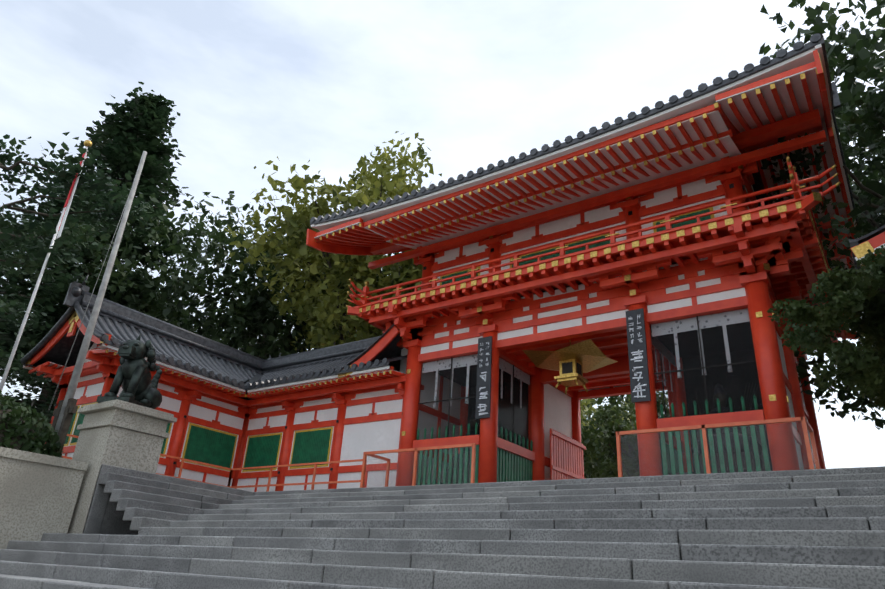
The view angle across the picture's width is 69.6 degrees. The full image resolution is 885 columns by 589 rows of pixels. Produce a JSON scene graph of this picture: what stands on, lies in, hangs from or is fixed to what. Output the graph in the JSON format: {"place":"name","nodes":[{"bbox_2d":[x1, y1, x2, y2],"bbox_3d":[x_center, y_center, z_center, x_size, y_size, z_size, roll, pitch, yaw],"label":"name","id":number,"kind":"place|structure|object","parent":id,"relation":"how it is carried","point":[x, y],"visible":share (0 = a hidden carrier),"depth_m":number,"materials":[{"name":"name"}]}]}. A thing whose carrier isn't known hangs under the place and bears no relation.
{"place":"outdoors","nodes":[
{"label":"outdoors","id":0,"kind":"place"},
{"bbox_2d":[0,0,884,468],"label":"sky","id":1,"kind":"structure","parent":0,"point":[251,83],"materials":[{"name":"white"}]},
{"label":"precinct terrace","id":2,"kind":"structure","parent":0,"visible":0},
{"bbox_2d":[0,389,63,457],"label":"hedge mound","id":3,"kind":"object","parent":2,"relation":"on","point":[21,424],"visible":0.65,"depth_m":13.07,"materials":[{"name":"green plant"}]},
{"bbox_2d":[0,140,91,390],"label":"flagpole","id":4,"kind":"object","parent":2,"relation":"on","point":[62,220],"visible":0.83,"depth_m":16.78,"materials":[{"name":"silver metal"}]},
{"bbox_2d":[0,132,144,318],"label":"tree","id":5,"kind":"object","parent":2,"relation":"on","point":[64,176],"visible":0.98,"depth_m":17.89,"materials":[{"name":"green plant"}]},
{"bbox_2d":[0,146,167,435],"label":"tree","id":6,"kind":"object","parent":2,"relation":"on","point":[85,211],"visible":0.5,"depth_m":21.94,"materials":[{"name":"green plant"}]},
{"bbox_2d":[0,82,192,428],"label":"tree","id":7,"kind":"object","parent":2,"relation":"on","point":[136,132],"visible":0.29,"depth_m":36.90,"materials":[{"name":"green plant"}]},
{"bbox_2d":[48,191,419,359],"bbox_3d":[-10.932,4.212,35.952,22.186,18.059,20.282,18,-28,-29],"label":"dark tree","id":8,"kind":"object","parent":2,"relation":"on","point":[255,311],"visible":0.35,"depth_m":32.08,"materials":[{"name":"green plant"}]},
{"bbox_2d":[224,131,441,351],"bbox_3d":[-2.608,2.307,30.472,16.852,17.902,17.795,-13,-30,33],"label":"tree","id":9,"kind":"object","parent":2,"relation":"on","point":[318,299],"visible":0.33,"depth_m":26.98,"materials":[{"name":"green plant"}]},
{"bbox_2d":[342,268,421,341],"bbox_3d":[1.014,4.938,29.106,12.558,12.459,12.100,7,-25,-8],"label":"tree behind gate","id":10,"kind":"object","parent":2,"relation":"on","point":[364,327],"visible":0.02,"depth_m":25.77,"materials":[{"name":"green plant"}]},
{"bbox_2d":[580,398,616,475],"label":"tree","id":11,"kind":"object","parent":2,"relation":"on","point":[588,406],"depth_m":54.87,"materials":[{"name":"green plant"}]},
{"bbox_2d":[580,398,635,476],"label":"tree","id":12,"kind":"object","parent":2,"relation":"on","point":[584,403],"depth_m":46.56,"materials":[{"name":"green plant"}]},
{"bbox_2d":[581,391,669,478],"bbox_3d":[10.462,9.236,34.228,8.884,9.997,9.253,-13,-30,33],"label":"tree","id":13,"kind":"object","parent":2,"relation":"on","point":[588,439],"visible":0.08,"depth_m":34.48,"materials":[{"name":"green plant"}]},
{"bbox_2d":[594,414,669,477],"bbox_3d":[9.636,8.705,28.758,5.392,6.284,5.804,-13,-30,33],"label":"tree","id":14,"kind":"object","parent":2,"relation":"on","point":[608,442],"visible":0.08,"depth_m":28.43,"materials":[{"name":"green plant"}]},
{"bbox_2d":[756,61,884,429],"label":"tree","id":15,"kind":"object","parent":2,"relation":"on","point":[871,114],"visible":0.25,"depth_m":15.17,"materials":[{"name":"green plant"}]},
{"bbox_2d":[759,0,884,337],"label":"tree","id":16,"kind":"object","parent":2,"relation":"on","point":[863,62],"visible":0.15,"depth_m":21.11,"materials":[{"name":"green plant"}]},
{"label":"ground","id":17,"kind":"structure","parent":0,"visible":0},
{"bbox_2d":[0,447,88,548],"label":"stair side walls","id":18,"kind":"structure","parent":17,"relation":"on","point":[38,495],"depth_m":11.70,"materials":[{"name":"stone"}]},
{"bbox_2d":[0,464,884,588],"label":"stone stairs","id":19,"kind":"structure","parent":17,"relation":"on","point":[808,529],"depth_m":7.36,"materials":[{"name":"stone"}]},
{"bbox_2d":[46,151,146,452],"bbox_3d":[-8.713,-0.021,16.169,0.906,8.900,0.325,-9,-28,26],"label":"pole","id":20,"kind":"object","parent":19,"relation":"on","point":[65,411],"visible":0.75,"depth_m":15.65,"materials":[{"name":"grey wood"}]},
{"bbox_2d":[67,399,176,533],"bbox_3d":[-6.854,4.153,12.960,1.440,3.670,1.440,-13,-30,33],"label":"pedestal","id":21,"kind":"object","parent":19,"relation":"on","point":[122,434],"visible":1,"depth_m":12.98,"materials":[{"name":"stone"}]},
{"bbox_2d":[96,333,161,408],"bbox_3d":[-6.731,1.730,14.063,0.900,1.661,1.436,-2,-25,13],"label":"lion statue","id":22,"kind":"object","parent":21,"relation":"on","point":[135,382],"visible":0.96,"depth_m":13.73,"materials":[{"name":"green metal"}]},
{"bbox_2d":[62,434,366,491],"bbox_3d":[-5.390,4.059,15.042,5.150,0.942,4.900,-13,-30,33],"label":"railing","id":23,"kind":"object","parent":19,"relation":"on","point":[313,482],"visible":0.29,"depth_m":17.00,"materials":[{"name":"red wood"}]},
{"bbox_2d":[25,311,423,491],"bbox_3d":[-5.546,3.533,18.371,10.534,4.745,8.365,-13,-30,33],"label":"wing corridor","id":24,"kind":"object","parent":19,"relation":"on","point":[346,416],"visible":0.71,"depth_m":18.26,"materials":[{"name":"paint"}]},
{"bbox_2d":[20,275,406,399],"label":"wing roof","id":25,"kind":"structure","parent":24,"relation":"on","point":[179,349],"depth_m":18.94,"materials":[{"name":"tile"}]},
{"bbox_2d":[360,443,475,487],"bbox_3d":[-0.366,4.154,14.677,3.160,1.050,0.960,-13,-30,33],"label":"safety barrier","id":26,"kind":"object","parent":19,"relation":"on","point":[416,460],"visible":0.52,"depth_m":14.49,"materials":[{"name":"red metal"}]},
{"bbox_2d":[306,50,859,485],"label":"gate","id":27,"kind":"structure","parent":19,"relation":"on","point":[634,211],"depth_m":14.46,"materials":[{"name":"paint"}]},
{"bbox_2d":[446,411,498,481],"bbox_3d":[0.786,3.941,16.279,1.308,2.002,1.045,-13,-30,33],"label":"zuijin statue","id":28,"kind":"object","parent":27,"relation":"on","point":[473,423],"depth_m":15.94,"materials":[{"name":"green wood"}]},
{"bbox_2d":[475,336,491,418],"bbox_3d":[1.002,1.962,15.136,0.380,1.990,0.105,-13,-30,33],"label":"sign board","id":29,"kind":"object","parent":27,"relation":"attached to","point":[483,386],"visible":1,"depth_m":15.08,"materials":[{"name":"black wood"}]},
{"bbox_2d":[522,339,617,393],"bbox_3d":[2.993,1.639,14.850,1.746,1.230,1.746,-13,-30,33],"label":"hanging lantern","id":30,"kind":"object","parent":27,"relation":"hanging from","point":[571,364],"visible":1,"depth_m":14.62,"materials":[{"name":"gold metal"}]},
{"bbox_2d":[310,33,861,296],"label":"gate roof","id":31,"kind":"structure","parent":27,"relation":"on","point":[784,60],"depth_m":13.18,"materials":[{"name":"grey tile"}]},
{"bbox_2d":[422,308,749,408],"bbox_3d":[3.300,1.989,15.193,7.960,1.235,2.145,-13,-30,33],"label":"curtain","id":32,"kind":"object","parent":27,"relation":"attached to","point":[694,326],"visible":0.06,"depth_m":13.51,"materials":[{"name":"white fabric"}]},
{"bbox_2d":[416,309,762,449],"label":"statue room glazing","id":33,"kind":"structure","parent":27,"relation":"attached to","point":[660,360],"depth_m":13.26,"materials":[{"name":"glass"}]},
{"bbox_2d":[625,308,650,402],"bbox_3d":[4.037,1.245,13.146,0.380,1.990,0.105,-13,-30,33],"label":"sign board","id":34,"kind":"object","parent":27,"relation":"attached to","point":[638,361],"visible":1,"depth_m":13.09,"materials":[{"name":"black wood"}]},
{"bbox_2d":[691,382,762,471],"bbox_3d":[5.788,2.759,13.000,1.401,2.003,1.045,-13,-30,33],"label":"zuijin statue","id":35,"kind":"object","parent":27,"relation":"on","point":[718,390],"depth_m":12.60,"materials":[{"name":"green wood"}]},
{"bbox_2d":[616,417,819,476],"bbox_3d":[4.803,2.934,11.289,3.160,1.050,0.960,-13,-30,33],"label":"safety barrier","id":36,"kind":"object","parent":19,"relation":"on","point":[806,426],"visible":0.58,"depth_m":10.91,"materials":[{"name":"red metal"}]},
{"bbox_2d":[767,245,884,408],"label":"tree","id":37,"kind":"object","parent":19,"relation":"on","point":[859,295],"visible":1,"depth_m":9.53,"materials":[{"name":"green plant"}]},
{"bbox_2d":[850,231,884,352],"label":"building","id":38,"kind":"structure","parent":19,"relation":"on","point":[859,251],"depth_m":10.49,"materials":[{"name":"paint"}]},
{"bbox_2d":[849,225,884,277],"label":"roof","id":39,"kind":"structure","parent":38,"relation":"on","point":[864,238],"depth_m":10.61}
]}

